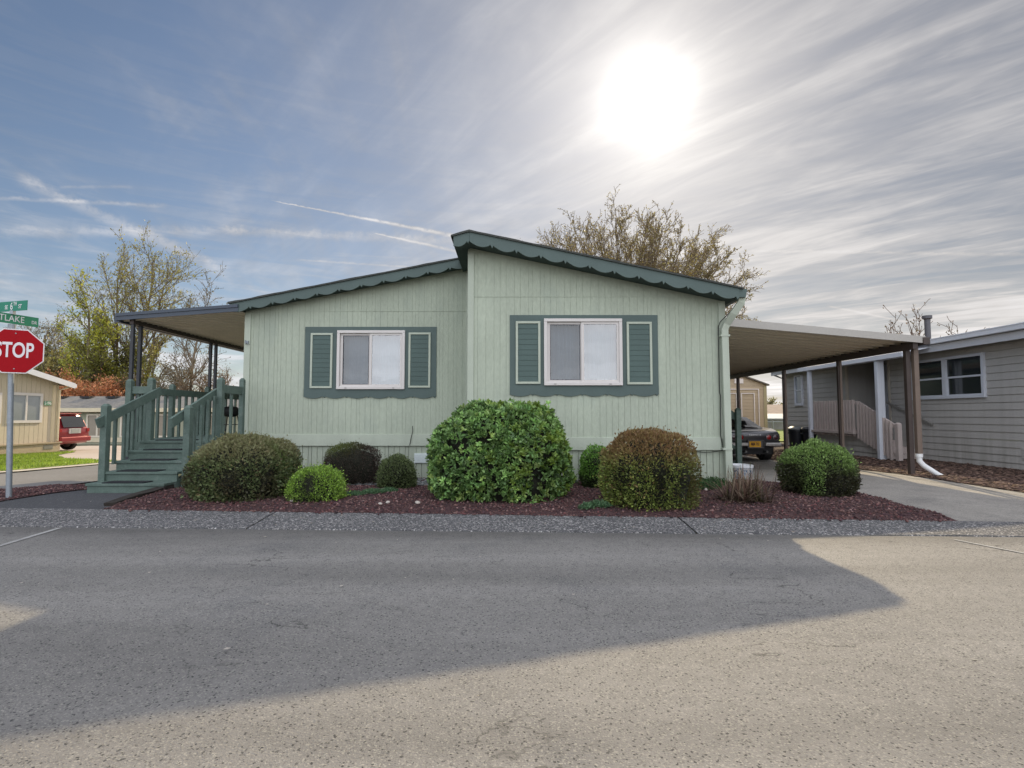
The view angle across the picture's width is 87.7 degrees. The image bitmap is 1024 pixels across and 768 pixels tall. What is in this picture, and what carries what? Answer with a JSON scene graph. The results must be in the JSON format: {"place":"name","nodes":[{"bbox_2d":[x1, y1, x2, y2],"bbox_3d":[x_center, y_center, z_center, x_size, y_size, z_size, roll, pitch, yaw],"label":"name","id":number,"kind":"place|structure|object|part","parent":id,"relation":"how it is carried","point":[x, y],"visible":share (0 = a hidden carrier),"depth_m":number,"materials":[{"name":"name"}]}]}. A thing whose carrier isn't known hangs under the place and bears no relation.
{"place":"outdoors","nodes":[
{"label":"outdoors","id":0,"kind":"place"},
{"bbox_2d":[0,450,111,470],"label":"lawn","id":1,"kind":"structure","parent":0,"point":[49,465],"depth_m":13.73,"materials":[{"name":"plant"}]},
{"bbox_2d":[0,464,115,488],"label":"side street","id":2,"kind":"structure","parent":0,"point":[74,475],"depth_m":10.75,"materials":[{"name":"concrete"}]},
{"bbox_2d":[143,449,181,449],"bbox_3d":[-5.427,1.027,8.375,0.580,0.013,0.220,0,-3,0],"label":"step mat","id":3,"kind":"object","parent":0,"point":[162,449],"visible":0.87,"depth_m":8.27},
{"bbox_2d":[0,441,1022,533],"bbox_3d":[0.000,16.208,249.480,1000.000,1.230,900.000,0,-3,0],"label":"ground","id":4,"kind":"structure","parent":0,"point":[179,475],"depth_m":11.84,"materials":[{"name":"grey concrete"}]},
{"bbox_2d":[0,369,76,454],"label":"tan house","id":5,"kind":"structure","parent":4,"relation":"on","point":[37,401],"depth_m":20.80,"materials":[{"name":"brown wood"}]},
{"bbox_2d":[0,393,1,423],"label":"window","id":6,"kind":"structure","parent":5,"relation":"in","point":[0,393],"depth_m":19.45,"materials":[{"name":"white plastic"}]},
{"bbox_2d":[6,392,42,422],"bbox_3d":[-18.680,0.916,20.472,0.060,1.154,1.446,0,-3,0],"label":"window","id":7,"kind":"structure","parent":5,"relation":"in","point":[28,407],"depth_m":20.57,"materials":[{"name":"white plastic"}]},
{"bbox_2d":[6,303,74,369],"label":"bare tree","id":8,"kind":"object","parent":4,"relation":"on","point":[47,332],"visible":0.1,"depth_m":53.11,"materials":[{"name":"brown plant"}]},
{"bbox_2d":[0,485,86,500],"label":"corner bed","id":9,"kind":"object","parent":4,"relation":"on","point":[18,490],"visible":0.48,"depth_m":7.49,"materials":[{"name":"brown gravel"}]},
{"bbox_2d":[0,300,44,500],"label":"stop sign","id":10,"kind":"object","parent":9,"relation":"on","point":[21,351],"visible":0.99,"depth_m":7.06,"materials":[{"name":"metal"}]},
{"bbox_2d":[34,353,59,374],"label":"scrub tree","id":11,"kind":"object","parent":4,"relation":"on","point":[44,364],"visible":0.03,"depth_m":47.60,"materials":[{"name":"green plant"}]},
{"bbox_2d":[34,330,68,378],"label":"scrub tree","id":12,"kind":"object","parent":4,"relation":"on","point":[53,361],"visible":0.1,"depth_m":50.48,"materials":[{"name":"green plant"}]},
{"bbox_2d":[0,462,110,471],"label":"concrete kerb","id":13,"kind":"structure","parent":4,"relation":"on","point":[53,467],"depth_m":13.05,"materials":[{"name":"grey concrete"}]},
{"bbox_2d":[0,490,131,508],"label":"walkway","id":14,"kind":"structure","parent":4,"relation":"on","point":[80,499],"depth_m":6.71,"materials":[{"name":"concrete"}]},
{"bbox_2d":[45,364,112,395],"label":"red shrub","id":15,"kind":"object","parent":4,"relation":"on","point":[83,385],"visible":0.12,"depth_m":43.47,"materials":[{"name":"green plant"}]},
{"bbox_2d":[59,446,120,460],"bbox_3d":[-18.840,3.051,24.364,14.320,0.510,17.000,0,-3,0],"label":"parking pad","id":16,"kind":"object","parent":4,"relation":"on","point":[84,452],"visible":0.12,"depth_m":22.42,"materials":[{"name":"concrete"}]},
{"bbox_2d":[56,412,90,449],"bbox_3d":[-22.089,2.146,24.255,4.568,1.795,1.911,0,-3,0],"label":"red suv","id":17,"kind":"object","parent":16,"relation":"on","point":[73,430],"visible":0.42,"depth_m":24.33,"materials":[{"name":"paint"}]},
{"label":"rear window","id":18,"kind":"part","parent":17,"relation":"part of","materials":[{"name":"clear glass"}]},
{"bbox_2d":[51,265,130,385],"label":"leafy tree","id":19,"kind":"object","parent":4,"relation":"on","point":[100,331],"visible":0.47,"depth_m":45.86,"materials":[{"name":"green plant"}]},
{"bbox_2d":[62,368,124,395],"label":"red shrub","id":20,"kind":"object","parent":4,"relation":"on","point":[109,387],"visible":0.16,"depth_m":43.53,"materials":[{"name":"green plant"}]},
{"bbox_2d":[73,338,158,395],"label":"scrub tree","id":21,"kind":"object","parent":4,"relation":"on","point":[96,365],"visible":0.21,"depth_m":45.66,"materials":[{"name":"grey plant"}]},
{"bbox_2d":[53,219,214,382],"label":"tall tree","id":22,"kind":"object","parent":4,"relation":"on","point":[130,306],"visible":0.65,"depth_m":49.52,"materials":[{"name":"brown plant"}]},
{"bbox_2d":[60,396,238,443],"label":"grey green house","id":23,"kind":"structure","parent":4,"relation":"on","point":[88,408],"depth_m":37.90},
{"bbox_2d":[86,414,100,436],"bbox_3d":[-29.440,2.953,37.873,1.577,1.663,0.080,0,-3,0],"label":"window","id":24,"kind":"structure","parent":23,"relation":"in","point":[94,431],"depth_m":37.86,"materials":[{"name":"white glass"}]},
{"bbox_2d":[119,416,122,436],"bbox_3d":[-27.170,2.953,37.873,1.292,1.663,0.080,0,-3,0],"label":"window","id":25,"kind":"structure","parent":23,"relation":"in","point":[121,418],"depth_m":37.83,"materials":[{"name":"white glass"}]},
{"bbox_2d":[159,414,174,436],"bbox_3d":[-24.586,2.953,37.873,1.292,1.663,0.080,0,-3,0],"label":"window","id":26,"kind":"structure","parent":23,"relation":"in","point":[160,415],"depth_m":37.87,"materials":[{"name":"white glass"}]},
{"bbox_2d":[109,343,212,395],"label":"scrub tree","id":27,"kind":"object","parent":4,"relation":"on","point":[163,386],"visible":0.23,"depth_m":45.42,"materials":[{"name":"brown plant"}]},
{"bbox_2d":[85,378,245,492],"bbox_3d":[-5.556,0.888,10.341,1.607,1.884,5.650,0,-3,0],"label":"wooden porch","id":28,"kind":"object","parent":4,"relation":"on","point":[195,417],"visible":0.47,"depth_m":8.32,"materials":[{"name":"teal paint"}]},
{"bbox_2d":[102,481,152,482],"bbox_3d":[-5.475,1.397,7.602,0.580,0.013,0.220,0,-3,0],"label":"step mat","id":29,"kind":"object","parent":28,"relation":"on","point":[127,482],"visible":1,"depth_m":7.59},
{"bbox_2d":[116,469,165,471],"bbox_3d":[-5.459,1.274,7.859,0.580,0.013,0.220,0,-3,0],"label":"step mat","id":30,"kind":"object","parent":28,"relation":"on","point":[141,470],"visible":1,"depth_m":7.80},
{"bbox_2d":[130,459,176,460],"bbox_3d":[-5.443,1.150,8.117,0.580,0.013,0.220,0,-3,0],"label":"step mat","id":31,"kind":"object","parent":28,"relation":"on","point":[152,459],"visible":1,"depth_m":8.06,"materials":[{"name":"black rubber"}]},
{"bbox_2d":[155,439,198,440],"bbox_3d":[-5.411,0.904,8.632,0.580,0.013,0.220,0,-3,0],"label":"step mat","id":32,"kind":"object","parent":28,"relation":"on","point":[171,440],"visible":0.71,"depth_m":8.52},
{"bbox_2d":[224,405,237,434],"bbox_3d":[-5.998,0.751,11.358,0.364,0.640,0.385,0,-3,0],"label":"barbecue grill","id":33,"kind":"object","parent":28,"relation":"on","point":[226,411],"visible":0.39,"depth_m":11.27,"materials":[{"name":"black metal"}]},
{"bbox_2d":[114,304,244,459],"bbox_3d":[-6.041,0.380,12.044,2.235,3.338,5.148,0,-3,0],"label":"porch awning","id":34,"kind":"object","parent":4,"relation":"on","point":[222,326],"visible":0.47,"depth_m":10.16,"materials":[{"name":"beige metal"}]},
{"bbox_2d":[157,265,227,390],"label":"slender tree","id":35,"kind":"object","parent":4,"relation":"on","point":[192,358],"visible":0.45,"depth_m":45.40,"materials":[{"name":"brown plant"}]},
{"bbox_2d":[173,359,234,391],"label":"scrub tree","id":36,"kind":"object","parent":4,"relation":"on","point":[198,383],"visible":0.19,"depth_m":44.05,"materials":[{"name":"brown plant"}]},
{"bbox_2d":[0,477,956,521],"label":"lava gravel","id":37,"kind":"structure","parent":4,"relation":"on","point":[53,488],"depth_m":6.19,"materials":[{"name":"brown gravel"}]},
{"bbox_2d":[104,485,173,505],"bbox_3d":[-4.936,1.499,7.536,0.197,0.127,2.360,0,-3,-7],"label":"landscape timber","id":38,"kind":"object","parent":37,"relation":"on","point":[131,496],"visible":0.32,"depth_m":6.76,"materials":[{"name":"brown wood"}]},
{"bbox_2d":[177,430,306,502],"bbox_3d":[-3.532,1.094,7.049,1.446,0.983,1.580,0,-3,0],"label":"round shrub","id":39,"kind":"object","parent":37,"relation":"on","point":[241,467],"visible":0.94,"depth_m":6.57,"materials":[{"name":"green plant"}]},
{"bbox_2d":[281,461,350,502],"bbox_3d":[-2.430,1.257,6.692,0.801,0.585,0.859,0,-3,0],"label":"round shrub","id":40,"kind":"object","parent":37,"relation":"on","point":[317,483],"visible":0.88,"depth_m":6.47,"materials":[{"name":"green plant"}]},
{"bbox_2d":[322,439,381,484],"bbox_3d":[-2.590,1.303,8.654,1.067,0.864,1.098,0,-3,0],"label":"round shrub","id":41,"kind":"object","parent":37,"relation":"on","point":[357,464],"visible":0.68,"depth_m":8.37,"materials":[{"name":"green plant"}]},
{"bbox_2d":[346,478,428,485],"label":"grey gravel","id":42,"kind":"structure","parent":37,"relation":"on","point":[424,482],"depth_m":8.42,"materials":[{"name":"grey gravel"}]},
{"bbox_2d":[373,452,420,488],"bbox_3d":[-1.713,1.329,7.933,0.691,0.647,0.728,0,-3,0],"label":"round shrub","id":43,"kind":"object","parent":37,"relation":"on","point":[397,470],"visible":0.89,"depth_m":7.76,"materials":[{"name":"green plant"}]},
{"bbox_2d":[346,480,577,498],"bbox_3d":[-1.018,1.504,7.760,3.591,0.188,2.396,-1,-4,19],"label":"ground cover","id":44,"kind":"object","parent":37,"relation":"on","point":[375,490],"visible":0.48,"depth_m":7.11,"materials":[{"name":"green plant"}]},
{"bbox_2d":[425,397,577,503],"bbox_3d":[-0.138,0.885,7.047,1.976,1.433,1.686,0,-3,0],"label":"laurel bush","id":45,"kind":"object","parent":37,"relation":"on","point":[479,450],"visible":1,"depth_m":6.46,"materials":[{"name":"green plant"}]},
{"bbox_2d":[576,442,609,487],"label":"round shrub","id":46,"kind":"object","parent":37,"relation":"on","point":[588,469],"visible":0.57,"depth_m":7.78,"materials":[{"name":"green plant"}]},
{"bbox_2d":[578,499,612,509],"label":"sedum clump","id":47,"kind":"object","parent":37,"relation":"on","point":[594,503],"visible":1,"depth_m":6.00,"materials":[{"name":"green plant"}]},
{"bbox_2d":[592,425,705,511],"bbox_3d":[1.609,1.009,6.369,1.317,1.045,1.306,0,-3,0],"label":"round shrub","id":48,"kind":"object","parent":37,"relation":"on","point":[650,467],"visible":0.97,"depth_m":5.99,"materials":[{"name":"green plant"}]},
{"bbox_2d":[695,475,727,489],"bbox_3d":[2.831,1.433,7.713,0.499,0.176,0.931,-2,-4,33],"label":"weed patch","id":49,"kind":"object","parent":37,"relation":"on","point":[709,481],"visible":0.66,"depth_m":7.51,"materials":[{"name":"green plant"}]},
{"bbox_2d":[705,462,802,505],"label":"ornamental grass","id":50,"kind":"object","parent":37,"relation":"on","point":[742,491],"depth_m":6.46,"materials":[{"name":"brown plant"}]},
{"bbox_2d":[773,436,862,497],"bbox_3d":[4.159,1.149,7.266,1.069,0.894,1.161,0,-3,0],"label":"round shrub","id":51,"kind":"object","parent":37,"relation":"on","point":[814,466],"visible":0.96,"depth_m":6.93,"materials":[{"name":"green plant"}]},
{"bbox_2d":[227,229,746,481],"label":"green house","id":52,"kind":"structure","parent":4,"relation":"on","point":[405,361],"depth_m":8.67,"materials":[{"name":"paint"}]},
{"bbox_2d":[336,330,404,388],"bbox_3d":[-2.582,-0.439,9.847,1.448,1.282,0.226,0,-3,0],"label":"window","id":53,"kind":"structure","parent":52,"relation":"in","point":[366,359],"depth_m":9.94,"materials":[{"name":"white glass"}]},
{"bbox_2d":[544,318,622,385],"bbox_3d":[1.143,-0.510,8.651,1.459,1.280,0.230,0,-3,0],"label":"window","id":54,"kind":"structure","parent":52,"relation":"in","point":[577,351],"depth_m":8.74,"materials":[{"name":"white glass"}]},
{"bbox_2d":[0,508,1023,536],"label":"gravel strip","id":55,"kind":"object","parent":4,"relation":"on","point":[81,518],"depth_m":5.33,"materials":[{"name":"gravel"}]},
{"bbox_2d":[522,184,768,320],"bbox_3d":[5.493,-3.403,27.229,13.202,12.574,13.286,0,-3,0],"label":"bare tree","id":56,"kind":"object","parent":4,"relation":"on","point":[650,256],"visible":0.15,"depth_m":24.70,"materials":[{"name":"brown plant"}]},
{"bbox_2d":[767,404,782,428],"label":"house","id":57,"kind":"structure","parent":4,"relation":"on","point":[774,408],"depth_m":41.51,"materials":[{"name":"beige"}]},
{"bbox_2d":[767,397,782,403],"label":"scrub tree","id":58,"kind":"object","parent":4,"relation":"on","point":[771,401],"visible":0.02,"depth_m":60.18,"materials":[{"name":"green plant"}]},
{"bbox_2d":[725,318,942,475],"bbox_3d":[5.559,0.634,14.963,4.221,3.067,11.050,0,-3,0],"label":"carport","id":59,"kind":"object","parent":4,"relation":"on","point":[758,347],"visible":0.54,"depth_m":10.54,"materials":[{"name":"beige metal"}]},
{"bbox_2d":[732,454,1023,495],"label":"driveway edge","id":60,"kind":"object","parent":4,"relation":"on","point":[978,487],"visible":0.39,"depth_m":8.57,"materials":[{"name":"concrete"}]},
{"bbox_2d":[751,443,1023,492],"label":"mulch strip","id":61,"kind":"object","parent":4,"relation":"on","point":[782,447],"visible":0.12,"depth_m":9.92,"materials":[{"name":"brown plant"}]},
{"bbox_2d":[788,426,802,446],"bbox_3d":[8.876,1.678,16.631,0.526,0.740,0.526,-3,-4,37],"label":"trash bin","id":62,"kind":"object","parent":61,"relation":"on","point":[795,435],"visible":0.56,"depth_m":16.46,"materials":[{"name":"black plastic"}]},
{"bbox_2d":[800,427,816,442],"bbox_3d":[9.128,1.667,16.231,0.588,0.712,0.588,3,-4,-37],"label":"trash bin","id":63,"kind":"object","parent":61,"relation":"on","point":[805,432],"visible":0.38,"depth_m":16.15,"materials":[{"name":"black plastic"}]},
{"bbox_2d":[797,347,929,460],"bbox_3d":[9.425,0.623,14.288,1.110,2.710,4.440,0,-3,0],"label":"side porch","id":64,"kind":"object","parent":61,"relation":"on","point":[871,435],"visible":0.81,"depth_m":13.74,"materials":[{"name":"grey paint"}]},
{"bbox_2d":[742,449,1023,491],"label":"bark chips","id":65,"kind":"object","parent":61,"relation":"on","point":[963,475],"visible":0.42,"depth_m":10.21,"materials":[{"name":"bark"}]},
{"bbox_2d":[771,315,1023,469],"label":"beige house","id":66,"kind":"structure","parent":4,"relation":"on","point":[972,391],"depth_m":11.90,"materials":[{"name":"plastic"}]},
{"bbox_2d":[794,375,803,405],"bbox_3d":[9.966,0.223,18.518,0.088,1.060,0.500,0,-3,0],"label":"window","id":67,"kind":"structure","parent":66,"relation":"in","point":[798,379],"depth_m":18.53,"materials":[{"name":"grey glass"}]},
{"bbox_2d":[884,365,888,419],"bbox_3d":[10.818,0.383,15.329,0.035,1.890,0.850,0,-3,0],"label":"door","id":68,"kind":"structure","parent":66,"relation":"in","point":[885,366],"depth_m":15.38,"materials":[{"name":"white paint"}]},
{"bbox_2d":[910,352,987,399],"bbox_3d":[9.966,-0.136,12.253,0.088,0.950,2.050,0,-3,0],"label":"window","id":69,"kind":"structure","parent":66,"relation":"in","point":[960,376],"depth_m":12.01,"materials":[{"name":"white paint"}]},
{"bbox_2d":[0,527,1023,767],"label":"road","id":70,"kind":"structure","parent":0,"point":[108,661],"depth_m":2.51,"materials":[{"name":"grey asphalt"}]},
{"bbox_2d":[0,528,59,545],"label":"road line","id":71,"kind":"object","parent":70,"relation":"on","point":[29,536],"visible":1,"depth_m":4.83,"materials":[{"name":"paint"}]},
{"bbox_2d":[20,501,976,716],"bbox_3d":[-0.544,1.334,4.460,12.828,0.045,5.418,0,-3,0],"label":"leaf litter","id":72,"kind":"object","parent":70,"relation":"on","point":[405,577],"visible":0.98,"depth_m":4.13,"materials":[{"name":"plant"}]},
{"bbox_2d":[955,539,1022,552],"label":"road seam","id":73,"kind":"object","parent":70,"relation":"on","point":[990,546],"visible":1,"depth_m":4.48,"materials":[{"name":"asphalt"}]},
{"bbox_2d":[0,0,1023,403],"label":"sky","id":74,"kind":"structure","parent":0,"point":[866,155],"materials":[{"name":"blue"}]},
{"bbox_2d":[732,455,1023,521],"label":"driveway","id":75,"kind":"structure","parent":0,"point":[958,503],"depth_m":7.10,"materials":[{"name":"concrete"}]},
{"bbox_2d":[731,408,741,463],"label":"side steps","id":76,"kind":"structure","parent":75,"relation":"on","point":[736,418],"depth_m":11.34,"materials":[{"name":"teal paint"}]},
{"bbox_2d":[733,463,753,478],"bbox_3d":[3.757,1.471,8.780,0.410,0.290,0.410,0,-3,0],"label":"ceramic planter","id":77,"kind":"object","parent":75,"relation":"on","point":[747,468],"visible":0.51,"depth_m":8.62,"materials":[{"name":"white ceramic"}]},
{"bbox_2d":[731,417,781,459],"bbox_3d":[6.330,1.546,16.025,1.540,1.237,4.425,0,-3,0],"label":"sports car","id":78,"kind":"object","parent":75,"relation":"on","point":[759,442],"visible":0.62,"depth_m":13.91,"materials":[{"name":"black metal"}]},
{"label":"rear window","id":79,"kind":"part","parent":78,"relation":"part of","materials":[{"name":"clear glass"}]},
{"bbox_2d":[774,429,1010,440],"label":"back yard","id":80,"kind":"structure","parent":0,"point":[780,431],"depth_m":31.08,"materials":[{"name":"green plant"}]},
{"bbox_2d":[730,377,769,427],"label":"garden shed","id":81,"kind":"structure","parent":80,"relation":"on","point":[753,399],"depth_m":22.48,"materials":[{"name":"beige wood"}]},
{"bbox_2d":[741,393,754,422],"bbox_3d":[9.939,1.390,22.429,0.574,2.022,0.028,0,-3,0],"label":"door","id":82,"kind":"structure","parent":81,"relation":"in","point":[741,393],"depth_m":22.45,"materials":[{"name":"beige wood"}]},
{"bbox_2d":[767,414,782,418],"bbox_3d":[19.832,2.841,38.600,4.736,1.397,3.400,0,-3,0],"label":"patio cover","id":83,"kind":"object","parent":80,"relation":"on","point":[774,416],"visible":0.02,"depth_m":38.19,"materials":[{"name":"metal"}]},
{"bbox_2d":[768,421,782,429],"bbox_3d":[14.124,2.288,24.509,5.424,1.212,0.070,0,-3,0],"label":"chain link fence","id":84,"kind":"object","parent":80,"relation":"on","point":[773,424],"visible":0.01,"depth_m":24.53,"materials":[{"name":"metal"}]},
{"bbox_2d":[882,298,984,336],"bbox_3d":[19.429,-0.683,25.228,5.591,6.738,3.539,0,-3,0],"label":"bare tree","id":85,"kind":"object","parent":80,"relation":"on","point":[911,332],"visible":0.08,"depth_m":25.89,"materials":[{"name":"brown plant"}]}
]}

